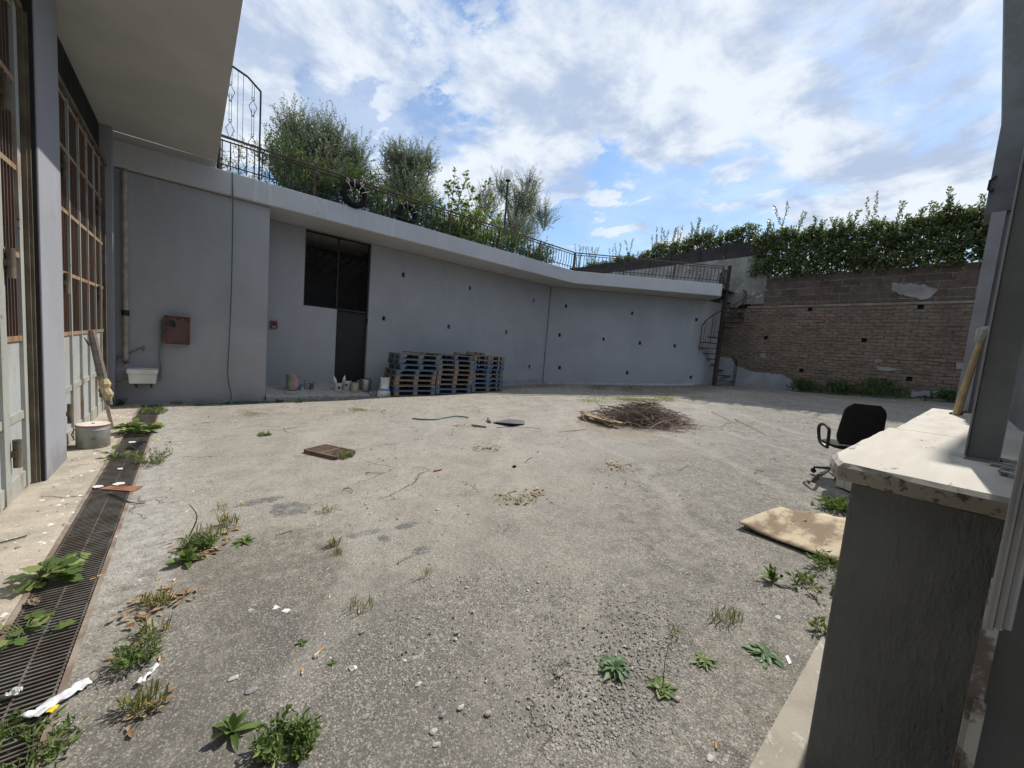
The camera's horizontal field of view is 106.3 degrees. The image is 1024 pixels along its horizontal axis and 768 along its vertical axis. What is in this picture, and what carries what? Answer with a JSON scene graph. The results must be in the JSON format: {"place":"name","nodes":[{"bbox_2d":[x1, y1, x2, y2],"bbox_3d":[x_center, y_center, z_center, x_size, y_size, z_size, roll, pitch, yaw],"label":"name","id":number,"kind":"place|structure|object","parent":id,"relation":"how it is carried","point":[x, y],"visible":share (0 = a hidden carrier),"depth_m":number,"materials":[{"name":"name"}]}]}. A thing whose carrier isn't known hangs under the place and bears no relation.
{"place":"outdoors","nodes":[
{"label":"outdoors","id":0,"kind":"place"},
{"bbox_2d":[0,407,135,621],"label":"gravel","id":1,"kind":"structure","parent":0,"point":[8,595],"depth_m":2.98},
{"bbox_2d":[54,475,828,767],"bbox_3d":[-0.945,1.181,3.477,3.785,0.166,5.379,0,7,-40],"label":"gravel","id":2,"kind":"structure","parent":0,"point":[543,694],"depth_m":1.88,"materials":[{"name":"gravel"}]},
{"bbox_2d":[467,364,503,369],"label":"wooden pallet","id":3,"kind":"object","parent":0,"point":[483,367],"visible":0.62,"depth_m":12.32,"materials":[{"name":"blue wood"}]},
{"bbox_2d":[473,360,503,365],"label":"wooden pallet","id":4,"kind":"object","parent":3,"relation":"on","point":[482,362],"visible":0.66,"depth_m":12.31,"materials":[{"name":"blue paint"}]},
{"bbox_2d":[461,354,504,361],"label":"wooden pallet","id":5,"kind":"object","parent":4,"relation":"on","point":[488,357],"visible":0.88,"depth_m":12.21,"materials":[{"name":"brown wood"}]},
{"bbox_2d":[0,384,1023,767],"bbox_3d":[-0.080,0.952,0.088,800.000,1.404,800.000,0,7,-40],"label":"ground","id":6,"kind":"structure","parent":0,"point":[648,542],"depth_m":2.67,"materials":[{"name":"concrete"}]},
{"bbox_2d":[0,703,91,767],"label":"leafy weed","id":7,"kind":"object","parent":6,"relation":"on","point":[57,748],"visible":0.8,"depth_m":1.48,"materials":[{"name":"green plant"}]},
{"bbox_2d":[21,677,91,717],"bbox_3d":[-1.918,1.331,1.628,0.063,0.021,0.200,6,5,15],"label":"paper strip","id":8,"kind":"object","parent":6,"relation":"on","point":[47,704],"visible":1,"depth_m":1.62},
{"bbox_2d":[0,404,162,767],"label":"drain channel","id":9,"kind":"object","parent":6,"relation":"on","point":[38,665],"visible":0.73,"depth_m":2.15,"materials":[{"name":"metal"}]},
{"bbox_2d":[0,686,22,698],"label":"plastic bag","id":10,"kind":"object","parent":9,"relation":"on","point":[14,691],"visible":1,"depth_m":1.63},
{"bbox_2d":[0,609,76,649],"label":"broad leaf weed","id":11,"kind":"object","parent":9,"relation":"on","point":[39,619],"visible":1,"depth_m":1.98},
{"bbox_2d":[5,555,87,592],"bbox_3d":[-2.839,1.139,2.352,0.340,0.138,0.288,0,7,-40],"label":"broad leaf weed","id":12,"kind":"object","parent":9,"relation":"on","point":[72,564],"visible":1,"depth_m":2.34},
{"bbox_2d":[51,551,90,571],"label":"broad leaf weed","id":13,"kind":"object","parent":9,"relation":"on","point":[74,554],"visible":0.68,"depth_m":2.58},
{"bbox_2d":[100,485,142,491],"bbox_3d":[-3.753,0.991,3.672,0.305,0.028,0.132,4,5,-12],"label":"rusty cover plate","id":14,"kind":"object","parent":9,"relation":"on","point":[125,488],"visible":1,"depth_m":3.67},
{"bbox_2d":[111,417,164,435],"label":"broad leaf weed","id":15,"kind":"object","parent":9,"relation":"on","point":[135,428],"visible":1,"depth_m":5.48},
{"bbox_2d":[71,421,110,448],"bbox_3d":[-5.230,0.632,4.797,0.314,0.300,0.314,4,5,-5],"label":"metal drum","id":16,"kind":"object","parent":6,"relation":"on","point":[93,435],"visible":1,"depth_m":4.70,"materials":[{"name":"metal"}]},
{"bbox_2d":[84,330,113,427],"bbox_3d":[-5.882,-0.053,5.493,0.291,1.413,0.127,3,6,-21],"label":"leaning timber","id":17,"kind":"object","parent":6,"relation":"on","point":[104,385],"visible":0.98,"depth_m":5.47,"materials":[{"name":"grey wood"}]},
{"bbox_2d":[0,0,242,511],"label":"garage building","id":18,"kind":"structure","parent":6,"relation":"on","point":[81,81],"depth_m":4.23,"materials":[{"name":"grey paint"}]},
{"bbox_2d":[0,0,30,511],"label":"folding door","id":19,"kind":"structure","parent":18,"relation":"in","point":[15,466],"depth_m":3.22,"materials":[{"name":"paint"}]},
{"bbox_2d":[58,87,104,444],"bbox_3d":[-5.961,-1.436,5.309,0.156,4.150,3.215,0,7,-40],"label":"folding door","id":20,"kind":"structure","parent":18,"relation":"in","point":[80,165],"depth_m":5.21,"materials":[{"name":"paint"}]},
{"bbox_2d":[107,625,164,672],"bbox_3d":[-1.800,1.271,1.843,0.211,0.145,0.206,0,7,-40],"label":"leafy weed","id":21,"kind":"object","parent":6,"relation":"on","point":[129,656],"visible":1,"depth_m":1.84,"materials":[{"name":"green plant"}]},
{"bbox_2d":[114,676,170,716],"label":"grass tuft","id":22,"kind":"object","parent":6,"relation":"on","point":[137,696],"visible":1,"depth_m":1.63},
{"bbox_2d":[120,436,172,464],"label":"leafy weed","id":23,"kind":"object","parent":6,"relation":"on","point":[139,458],"visible":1,"depth_m":4.36,"materials":[{"name":"green plant"}]},
{"bbox_2d":[132,612,172,638],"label":"grass tuft","id":24,"kind":"object","parent":6,"relation":"on","point":[145,625],"visible":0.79,"depth_m":2.02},
{"bbox_2d":[139,405,168,413],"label":"leafy weed","id":25,"kind":"object","parent":6,"relation":"on","point":[158,409],"visible":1,"depth_m":6.75,"materials":[{"name":"green plant"}]},
{"bbox_2d":[135,585,178,608],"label":"grass tuft","id":26,"kind":"object","parent":6,"relation":"on","point":[162,599],"visible":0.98,"depth_m":2.23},
{"bbox_2d":[105,523,241,737],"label":"fallen leaves","id":27,"kind":"object","parent":6,"relation":"on","point":[180,594],"visible":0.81,"depth_m":2.17,"materials":[{"name":"brown plant"}]},
{"bbox_2d":[165,546,205,567],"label":"rosette weed","id":28,"kind":"object","parent":6,"relation":"on","point":[186,556],"visible":1,"depth_m":2.63,"materials":[{"name":"green plant"}]},
{"bbox_2d":[175,531,221,553],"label":"leafy weed","id":29,"kind":"object","parent":6,"relation":"on","point":[209,540],"visible":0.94,"depth_m":2.82,"materials":[{"name":"green plant"}]},
{"bbox_2d":[192,521,231,536],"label":"grass tuft","id":30,"kind":"object","parent":6,"relation":"on","point":[210,528],"visible":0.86,"depth_m":3.01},
{"bbox_2d":[216,510,241,525],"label":"grass tuft","id":31,"kind":"object","parent":6,"relation":"on","point":[225,520],"visible":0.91,"depth_m":3.18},
{"bbox_2d":[210,709,264,749],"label":"rosette weed","id":32,"kind":"object","parent":6,"relation":"on","point":[231,725],"visible":1,"depth_m":1.56,"materials":[{"name":"green plant"}]},
{"bbox_2d":[245,702,325,767],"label":"leafy weed","id":33,"kind":"object","parent":6,"relation":"on","point":[269,749],"visible":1,"depth_m":1.51,"materials":[{"name":"green plant"}]},
{"bbox_2d":[304,444,355,459],"bbox_3d":[-2.460,0.916,5.199,0.606,0.070,0.353,7,6,23],"label":"manhole grating","id":34,"kind":"object","parent":6,"relation":"on","point":[325,450],"visible":0.96,"depth_m":5.15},
{"bbox_2d":[342,593,373,611],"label":"grass tuft","id":35,"kind":"object","parent":6,"relation":"on","point":[355,603],"visible":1,"depth_m":2.31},
{"bbox_2d":[377,377,390,396],"bbox_3d":[-3.394,0.080,10.195,0.380,0.537,0.243,0,7,-40],"label":"cement bag","id":36,"kind":"object","parent":6,"relation":"on","point":[383,390],"visible":0.98,"depth_m":10.13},
{"bbox_2d":[390,389,434,395],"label":"wooden pallet","id":37,"kind":"object","parent":6,"relation":"on","point":[412,393],"visible":0.66,"depth_m":10.73,"materials":[{"name":"brown wood"}]},
{"bbox_2d":[389,384,434,390],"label":"wooden pallet","id":38,"kind":"object","parent":37,"relation":"on","point":[413,388],"visible":0.61,"depth_m":10.65,"materials":[{"name":"wood"}]},
{"bbox_2d":[383,377,434,385],"bbox_3d":[-2.916,-0.071,10.911,1.200,0.142,0.800,0,7,-40],"label":"wooden pallet","id":39,"kind":"object","parent":38,"relation":"on","point":[405,383],"visible":0.62,"depth_m":10.70,"materials":[{"name":"brown wood"}]},
{"bbox_2d":[384,372,435,380],"bbox_3d":[-2.887,-0.212,10.898,1.200,0.142,0.800,0,7,-40],"label":"wooden pallet","id":40,"kind":"object","parent":39,"relation":"on","point":[408,377],"visible":0.76,"depth_m":10.69,"materials":[{"name":"brown wood"}]},
{"bbox_2d":[385,367,436,375],"bbox_3d":[-2.855,-0.352,10.886,1.200,0.142,0.800,0,7,-39],"label":"wooden pallet","id":41,"kind":"object","parent":40,"relation":"on","point":[407,372],"visible":0.81,"depth_m":10.72,"materials":[{"name":"wood"}]},
{"bbox_2d":[389,362,440,370],"bbox_3d":[-2.767,-0.494,10.929,1.200,0.142,0.800,0,7,-40],"label":"wooden pallet","id":42,"kind":"object","parent":41,"relation":"on","point":[408,367],"visible":0.82,"depth_m":10.75,"materials":[{"name":"blue paint"}]},
{"bbox_2d":[388,357,438,365],"bbox_3d":[-2.788,-0.638,10.912,1.200,0.142,0.800,0,7,-40],"label":"wooden pallet","id":43,"kind":"object","parent":42,"relation":"on","point":[412,362],"visible":0.85,"depth_m":10.75,"materials":[{"name":"blue paint"}]},
{"bbox_2d":[389,352,439,360],"bbox_3d":[-2.765,-0.781,10.910,1.200,0.142,0.800,0,7,-39],"label":"wooden pallet","id":44,"kind":"object","parent":43,"relation":"on","point":[412,356],"visible":0.98,"depth_m":10.76,"materials":[{"name":"grey wood"}]},
{"bbox_2d":[113,131,722,403],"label":"terrace building","id":45,"kind":"structure","parent":6,"relation":"on","point":[532,321],"depth_m":10.19,"materials":[{"name":"grey paint"}]},
{"bbox_2d":[121,169,129,363],"bbox_3d":[-7.085,-2.100,7.030,0.108,3.474,0.108,0,7,-40],"label":"drainpipe","id":46,"kind":"object","parent":45,"relation":"attached to","point":[125,312],"visible":1,"depth_m":7.00,"materials":[{"name":"metal"}]},
{"bbox_2d":[126,368,158,387],"bbox_3d":[-6.994,-0.100,7.284,0.423,0.385,0.366,0,7,-40],"label":"wash sink","id":47,"kind":"object","parent":45,"relation":"attached to","point":[136,376],"visible":1,"depth_m":7.17,"materials":[{"name":"white ceramic"}]},
{"bbox_2d":[163,314,190,344],"bbox_3d":[-6.602,-1.071,7.580,0.418,0.568,0.170,0,7,-40],"label":"hose cabinet","id":48,"kind":"object","parent":45,"relation":"attached to","point":[176,329],"visible":1,"depth_m":7.52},
{"bbox_2d":[194,172,275,405],"bbox_3d":[-5.575,-1.910,8.044,1.659,4.770,0.404,0,7,-40],"label":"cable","id":49,"kind":"object","parent":45,"relation":"hanging from","point":[247,402],"visible":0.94,"depth_m":8.05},
{"bbox_2d":[217,66,261,179],"bbox_3d":[-5.664,-5.415,7.836,0.909,2.213,0.030,0,7,-40],"label":"ornamental screen","id":50,"kind":"object","parent":45,"relation":"on","point":[248,77],"visible":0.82,"depth_m":7.98,"materials":[{"name":"black metal"}]},
{"bbox_2d":[286,374,299,389],"bbox_3d":[-5.389,-0.054,9.433,0.303,0.379,0.303,0,7,-40],"label":"paint bucket","id":51,"kind":"object","parent":45,"relation":"on","point":[292,381],"visible":1,"depth_m":9.33,"materials":[{"name":"metal"}]},
{"bbox_2d":[303,229,370,382],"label":"iron gate","id":52,"kind":"structure","parent":45,"relation":"attached to","point":[350,344],"depth_m":10.83,"materials":[{"name":"metal"}]},
{"bbox_2d":[335,310,364,382],"bbox_3d":[-4.629,-0.984,10.960,0.804,2.122,0.030,0,7,-40],"label":"door leaf","id":53,"kind":"structure","parent":52,"relation":"in","point":[350,325],"depth_m":10.93,"materials":[{"name":"black metal"}]},
{"bbox_2d":[360,378,371,391],"bbox_3d":[-3.980,0.026,10.464,0.304,0.329,0.302,0,7,-40],"label":"paint bucket","id":54,"kind":"object","parent":45,"relation":"on","point":[365,384],"visible":0.98,"depth_m":10.35,"materials":[{"name":"metal"}]},
{"bbox_2d":[218,135,575,270],"bbox_3d":[-1.770,-4.608,11.009,10.586,0.679,0.082,1,7,-39],"label":"terrace railing","id":55,"kind":"object","parent":45,"relation":"on","point":[220,163],"visible":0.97,"depth_m":9.82,"materials":[{"name":"black metal"}]},
{"bbox_2d":[341,178,368,208],"bbox_3d":[-3.791,-4.575,9.262,0.627,0.653,0.218,0,7,-40],"label":"hanging tyre","id":56,"kind":"object","parent":55,"relation":"hanging from","point":[346,186],"visible":1,"depth_m":9.21,"materials":[{"name":"rubber"}]},
{"bbox_2d":[396,201,416,224],"bbox_3d":[-2.886,-4.691,10.589,0.607,0.633,0.218,0,7,-40],"label":"hanging tyre","id":57,"kind":"object","parent":55,"relation":"hanging from","point":[411,209],"visible":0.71,"depth_m":10.50,"materials":[{"name":"rubber"}]},
{"bbox_2d":[574,252,723,283],"bbox_3d":[5.160,-4.342,14.432,5.667,0.679,0.082,5,5,-2],"label":"terrace railing","id":58,"kind":"object","parent":45,"relation":"on","point":[673,276],"visible":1,"depth_m":14.41,"materials":[{"name":"black metal"}]},
{"bbox_2d":[435,386,470,393],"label":"wooden pallet","id":59,"kind":"object","parent":6,"relation":"on","point":[451,391],"visible":0.47,"depth_m":11.55,"materials":[{"name":"blue paint"}]},
{"bbox_2d":[435,384,470,388],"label":"wooden pallet","id":60,"kind":"object","parent":59,"relation":"on","point":[446,386],"visible":0.44,"depth_m":11.57,"materials":[{"name":"blue wood"}]},
{"bbox_2d":[429,377,471,384],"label":"wooden pallet","id":61,"kind":"object","parent":60,"relation":"on","point":[451,382],"visible":0.48,"depth_m":11.57,"materials":[{"name":"brown wood"}]},
{"bbox_2d":[436,374,472,379],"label":"wooden pallet","id":62,"kind":"object","parent":61,"relation":"on","point":[453,377],"visible":0.52,"depth_m":11.57,"materials":[{"name":"brown wood"}]},
{"bbox_2d":[427,367,473,374],"bbox_3d":[-1.889,-0.386,11.667,1.200,0.142,0.800,0,7,-39],"label":"wooden pallet","id":63,"kind":"object","parent":62,"relation":"on","point":[451,372],"visible":0.63,"depth_m":11.53,"materials":[{"name":"brown wood"}]},
{"bbox_2d":[433,364,473,370],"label":"wooden pallet","id":64,"kind":"object","parent":63,"relation":"on","point":[452,367],"visible":0.58,"depth_m":11.59,"materials":[{"name":"brown wood"}]},
{"bbox_2d":[428,358,473,365],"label":"wooden pallet","id":65,"kind":"object","parent":64,"relation":"on","point":[454,362],"visible":0.62,"depth_m":11.57,"materials":[{"name":"grey wood"}]},
{"bbox_2d":[426,353,472,360],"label":"wooden pallet","id":66,"kind":"object","parent":65,"relation":"on","point":[450,357],"visible":0.84,"depth_m":11.55,"materials":[{"name":"blue paint"}]},
{"bbox_2d":[170,384,742,406],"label":"gravel","id":67,"kind":"structure","parent":6,"relation":"on","point":[173,405],"depth_m":9.61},
{"bbox_2d":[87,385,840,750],"bbox_3d":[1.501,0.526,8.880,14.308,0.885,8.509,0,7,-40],"label":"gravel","id":68,"kind":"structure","parent":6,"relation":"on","point":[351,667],"depth_m":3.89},
{"bbox_2d":[452,423,633,503],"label":"fallen leaves","id":69,"kind":"object","parent":6,"relation":"on","point":[490,447],"visible":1,"depth_m":4.25,"materials":[{"name":"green plant"}]},
{"bbox_2d":[579,411,622,426],"bbox_3d":[1.788,0.737,8.048,0.336,0.130,1.346,2,6,-30],"label":"broken pallet","id":70,"kind":"object","parent":6,"relation":"on","point":[585,415],"visible":0.88,"depth_m":8.04,"materials":[{"name":"brown wood"}]},
{"bbox_2d":[595,654,631,683],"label":"rosette weed","id":71,"kind":"object","parent":6,"relation":"on","point":[616,666],"visible":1,"depth_m":1.95,"materials":[{"name":"green plant"}]},
{"bbox_2d":[513,394,735,405],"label":"ground grass","id":72,"kind":"structure","parent":6,"relation":"on","point":[647,398],"depth_m":11.48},
{"bbox_2d":[578,398,718,432],"bbox_3d":[2.847,0.610,8.100,2.918,0.582,1.960,6,5,8],"label":"brush pile","id":73,"kind":"object","parent":6,"relation":"on","point":[652,415],"visible":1,"depth_m":7.87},
{"bbox_2d":[647,644,677,698],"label":"rosette weed","id":74,"kind":"object","parent":6,"relation":"on","point":[663,686],"visible":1,"depth_m":1.86,"materials":[{"name":"green plant"}]},
{"bbox_2d":[690,651,717,670],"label":"rosette weed","id":75,"kind":"object","parent":6,"relation":"on","point":[703,659],"visible":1,"depth_m":2.03,"materials":[{"name":"green plant"}]},
{"bbox_2d":[699,265,746,385],"bbox_3d":[8.440,-2.177,15.531,1.538,5.109,1.476,4,5,-9],"label":"spiral stair","id":76,"kind":"object","parent":6,"relation":"on","point":[723,313],"visible":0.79,"depth_m":15.39,"materials":[{"name":"grey metal"}]},
{"bbox_2d":[709,603,743,625],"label":"grass tuft","id":77,"kind":"object","parent":6,"relation":"on","point":[732,615],"visible":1,"depth_m":2.34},
{"bbox_2d":[742,642,785,670],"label":"rosette weed","id":78,"kind":"object","parent":6,"relation":"on","point":[765,656],"visible":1,"depth_m":2.08,"materials":[{"name":"green plant"}]},
{"bbox_2d":[754,563,788,581],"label":"rosette weed","id":79,"kind":"object","parent":6,"relation":"on","point":[771,574],"visible":1,"depth_m":2.75,"materials":[{"name":"green plant"}]},
{"bbox_2d":[738,507,845,560],"bbox_3d":[2.761,1.317,3.584,1.108,0.081,0.801,0,7,-40],"label":"plywood sheet","id":80,"kind":"object","parent":6,"relation":"on","point":[819,531],"visible":0.82,"depth_m":3.50,"materials":[{"name":"wood"}]},
{"bbox_2d":[604,254,981,399],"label":"brick wall","id":81,"kind":"structure","parent":6,"relation":"on","point":[904,327],"depth_m":13.03,"materials":[{"name":"brick"}]},
{"bbox_2d":[570,241,757,272],"bbox_3d":[6.620,-5.965,18.984,0.056,0.774,10.072,0,7,-40],"label":"net fence","id":82,"kind":"object","parent":81,"relation":"on","point":[740,250],"visible":0.8,"depth_m":17.20,"materials":[{"name":"black metal"}]},
{"bbox_2d":[746,186,988,282],"bbox_3d":[11.852,-4.931,12.656,1.401,3.310,7.256,0,7,-40],"label":"leafy hedge","id":83,"kind":"object","parent":81,"relation":"on","point":[967,227],"visible":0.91,"depth_m":12.44,"materials":[{"name":"green plant"}]},
{"bbox_2d":[785,378,829,393],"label":"weeds","id":84,"kind":"object","parent":6,"relation":"on","point":[802,385],"visible":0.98,"depth_m":13.47,"materials":[{"name":"green plant"}]},
{"bbox_2d":[784,570,834,594],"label":"leafy weed","id":85,"kind":"object","parent":6,"relation":"on","point":[803,578],"visible":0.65,"depth_m":2.72,"materials":[{"name":"green plant"}]},
{"bbox_2d":[807,613,829,633],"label":"leafy weed","id":86,"kind":"object","parent":6,"relation":"on","point":[814,623],"visible":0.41,"depth_m":2.28,"materials":[{"name":"green plant"}]},
{"bbox_2d":[804,548,838,574],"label":"leafy weed","id":87,"kind":"object","parent":6,"relation":"on","point":[818,562],"visible":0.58,"depth_m":2.97,"materials":[{"name":"green plant"}]},
{"bbox_2d":[814,493,848,512],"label":"leafy weed","id":88,"kind":"object","parent":6,"relation":"on","point":[831,503],"visible":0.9,"depth_m":3.96,"materials":[{"name":"green plant"}]},
{"bbox_2d":[817,379,870,395],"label":"weeds","id":89,"kind":"object","parent":6,"relation":"on","point":[835,386],"visible":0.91,"depth_m":12.75,"materials":[{"name":"green plant"}]},
{"bbox_2d":[810,403,886,480],"bbox_3d":[4.298,0.719,4.911,0.639,0.998,0.596,6,5,17],"label":"office chair","id":90,"kind":"object","parent":6,"relation":"on","point":[859,422],"visible":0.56,"depth_m":4.65,"materials":[{"name":"black plastic"}]},
{"bbox_2d":[833,375,926,400],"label":"weeds","id":91,"kind":"object","parent":6,"relation":"on","point":[870,388],"visible":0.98,"depth_m":11.94,"materials":[{"name":"green plant"}]},
{"bbox_2d":[804,0,1023,767],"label":"building","id":92,"kind":"structure","parent":6,"relation":"on","point":[922,664],"depth_m":1.33,"materials":[{"name":"stone"}]},
{"bbox_2d":[949,326,988,415],"bbox_3d":[4.788,-0.114,4.015,0.103,0.956,0.410,9,6,35],"label":"leaning stick","id":93,"kind":"object","parent":92,"relation":"on","point":[981,333],"visible":0.87,"depth_m":3.99,"materials":[{"name":"brown wood"}]},
{"bbox_2d":[923,387,957,401],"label":"weeds","id":94,"kind":"object","parent":6,"relation":"on","point":[946,393],"visible":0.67,"depth_m":10.94,"materials":[{"name":"green plant"}]},
{"bbox_2d":[119,0,1002,275],"label":"sky","id":95,"kind":"structure","parent":0,"point":[637,117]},
{"bbox_2d":[488,567,817,767],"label":"gravel","id":96,"kind":"structure","parent":0,"point":[563,764],"depth_m":1.83,"materials":[{"name":"gravel"}]},
{"bbox_2d":[749,633,825,767],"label":"pavement","id":97,"kind":"structure","parent":0,"point":[785,744],"depth_m":1.69,"materials":[{"name":"concrete"}]},
{"label":"terrain","id":98,"kind":"structure","parent":0,"visible":0},
{"bbox_2d":[176,127,290,185],"bbox_3d":[-6.269,-5.064,8.700,2.704,1.394,1.272,0,7,-40],"label":"shrub","id":99,"kind":"object","parent":98,"relation":"on","point":[240,156],"visible":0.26,"depth_m":8.68,"materials":[{"name":"green plant"}]},
{"bbox_2d":[248,93,380,197],"bbox_3d":[-5.663,-6.450,11.391,3.323,3.785,2.324,3,6,-18],"label":"olive tree","id":100,"kind":"object","parent":98,"relation":"on","point":[325,143],"visible":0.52,"depth_m":10.97,"materials":[{"name":"green plant"}]},
{"bbox_2d":[252,120,395,215],"bbox_3d":[-4.559,-5.227,9.783,3.474,1.810,1.525,0,7,-40],"label":"shrub","id":101,"kind":"object","parent":98,"relation":"on","point":[356,174],"visible":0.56,"depth_m":9.40,"materials":[{"name":"green plant"}]},
{"bbox_2d":[371,133,441,214],"bbox_3d":[-3.582,-6.640,13.317,2.692,4.149,2.002,0,7,-40],"label":"olive tree","id":102,"kind":"object","parent":98,"relation":"on","point":[406,173],"visible":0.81,"depth_m":12.95,"materials":[{"name":"green plant"}]},
{"bbox_2d":[366,178,468,237],"bbox_3d":[-2.765,-5.108,11.419,3.470,1.584,1.570,0,7,-40],"label":"shrub","id":103,"kind":"object","parent":98,"relation":"on","point":[426,212],"visible":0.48,"depth_m":11.33,"materials":[{"name":"green plant"}]},
{"bbox_2d":[420,167,504,236],"bbox_3d":[-1.789,-6.097,13.977,3.730,3.278,1.659,0,7,-40],"label":"fig tree","id":104,"kind":"object","parent":98,"relation":"on","point":[465,204],"visible":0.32,"depth_m":13.89,"materials":[{"name":"green plant"}]},
{"bbox_2d":[438,205,510,249],"bbox_3d":[-1.260,-5.096,12.753,3.171,1.578,1.188,0,7,-40],"label":"shrub","id":105,"kind":"object","parent":98,"relation":"on","point":[467,225],"visible":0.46,"depth_m":12.54,"materials":[{"name":"green plant"}]},
{"bbox_2d":[503,169,513,240],"bbox_3d":[-0.276,-6.386,15.012,0.410,3.867,0.410,0,7,-40],"label":"lamp post","id":106,"kind":"object","parent":98,"relation":"on","point":[508,174],"visible":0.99,"depth_m":14.85,"materials":[{"name":"black metal"}]},
{"bbox_2d":[468,163,560,245],"bbox_3d":[0.284,-7.478,17.510,2.530,5.684,4.853,9,7,36],"label":"olive tree","id":107,"kind":"object","parent":98,"relation":"on","point":[522,204],"visible":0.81,"depth_m":17.46,"materials":[{"name":"green plant"}]},
{"bbox_2d":[489,228,560,264],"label":"shrub","id":108,"kind":"object","parent":98,"relation":"on","point":[515,241],"visible":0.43,"depth_m":14.10,"materials":[{"name":"green plant"}]},
{"label":"terrain","id":109,"kind":"structure","parent":0,"visible":0},
{"bbox_2d":[574,218,761,266],"bbox_3d":[7.021,-6.189,19.709,1.169,3.754,10.425,0,7,-40],"label":"leafy hedge","id":110,"kind":"object","parent":109,"relation":"on","point":[661,250],"visible":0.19,"depth_m":17.92,"materials":[{"name":"green plant"}]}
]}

